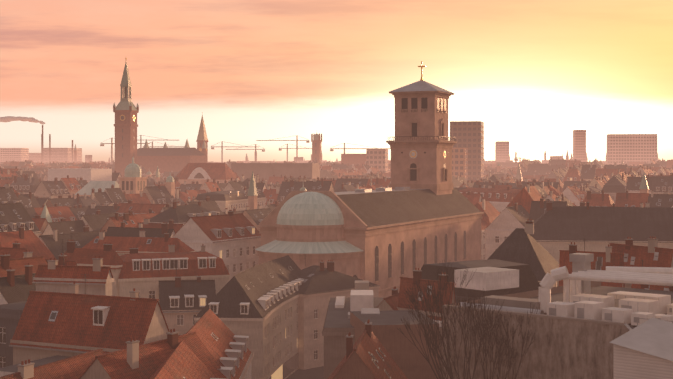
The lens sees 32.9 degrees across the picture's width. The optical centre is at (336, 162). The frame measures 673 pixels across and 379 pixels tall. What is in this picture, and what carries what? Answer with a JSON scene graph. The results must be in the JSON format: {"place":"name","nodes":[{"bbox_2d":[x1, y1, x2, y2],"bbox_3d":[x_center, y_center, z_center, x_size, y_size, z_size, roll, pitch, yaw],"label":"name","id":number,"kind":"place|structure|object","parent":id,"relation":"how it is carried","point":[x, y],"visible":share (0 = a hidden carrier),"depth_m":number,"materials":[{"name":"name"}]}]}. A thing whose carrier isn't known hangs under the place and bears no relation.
{"place":"outdoors","nodes":[
{"label":"outdoors","id":0,"kind":"place"},
{"bbox_2d":[0,116,44,123],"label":"smoke plume","id":1,"kind":"object","parent":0,"point":[13,118],"visible":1,"depth_m":2578.54,"materials":[{"name":"grey"}]},
{"bbox_2d":[286,366,323,378],"bbox_3d":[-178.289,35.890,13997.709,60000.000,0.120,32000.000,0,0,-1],"label":"ground","id":2,"kind":"structure","parent":0,"point":[315,373],"depth_m":193.13,"materials":[{"name":"grey tile"}]},
{"bbox_2d":[0,58,656,221],"bbox_3d":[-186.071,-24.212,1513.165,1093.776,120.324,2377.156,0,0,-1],"label":"distant buildings","id":3,"kind":"structure","parent":2,"relation":"on","point":[191,165],"depth_m":742.51,"materials":[{"name":"brown brick"}]},
{"bbox_2d":[0,184,672,378],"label":"buildings","id":4,"kind":"structure","parent":2,"relation":"on","point":[202,293],"depth_m":153.04,"materials":[{"name":"red tile"}]},
{"bbox_2d":[0,158,672,259],"bbox_3d":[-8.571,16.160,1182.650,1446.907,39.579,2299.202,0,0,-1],"label":"distant rooftops","id":5,"kind":"object","parent":2,"relation":"on","point":[28,190],"visible":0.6,"depth_m":418.16,"materials":[{"name":"red tile"}]},
{"bbox_2d":[146,162,648,208],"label":"spires","id":6,"kind":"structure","parent":5,"relation":"on","point":[252,195],"depth_m":359.11,"materials":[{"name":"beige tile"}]},
{"bbox_2d":[255,61,483,297],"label":"church","id":7,"kind":"structure","parent":2,"relation":"on","point":[420,211],"depth_m":247.56,"materials":[{"name":"beige stone"}]},
{"bbox_2d":[399,260,539,378],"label":"bare tree","id":8,"kind":"object","parent":2,"relation":"on","point":[468,307],"visible":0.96,"depth_m":96.81,"materials":[{"name":"brown plant"}]},
{"bbox_2d":[443,253,672,378],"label":"industrial building","id":9,"kind":"structure","parent":2,"relation":"on","point":[585,324],"depth_m":97.12,"materials":[{"name":"brown concrete"}]},
{"bbox_2d":[0,0,672,161],"label":"sky","id":10,"kind":"structure","parent":0,"point":[535,73],"materials":[{"name":"orange"}]},
{"bbox_2d":[74,141,657,162],"bbox_3d":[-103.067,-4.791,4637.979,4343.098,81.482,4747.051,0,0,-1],"label":"skyline","id":11,"kind":"structure","parent":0,"point":[502,154],"depth_m":2514.41,"materials":[{"name":"brown concrete"}]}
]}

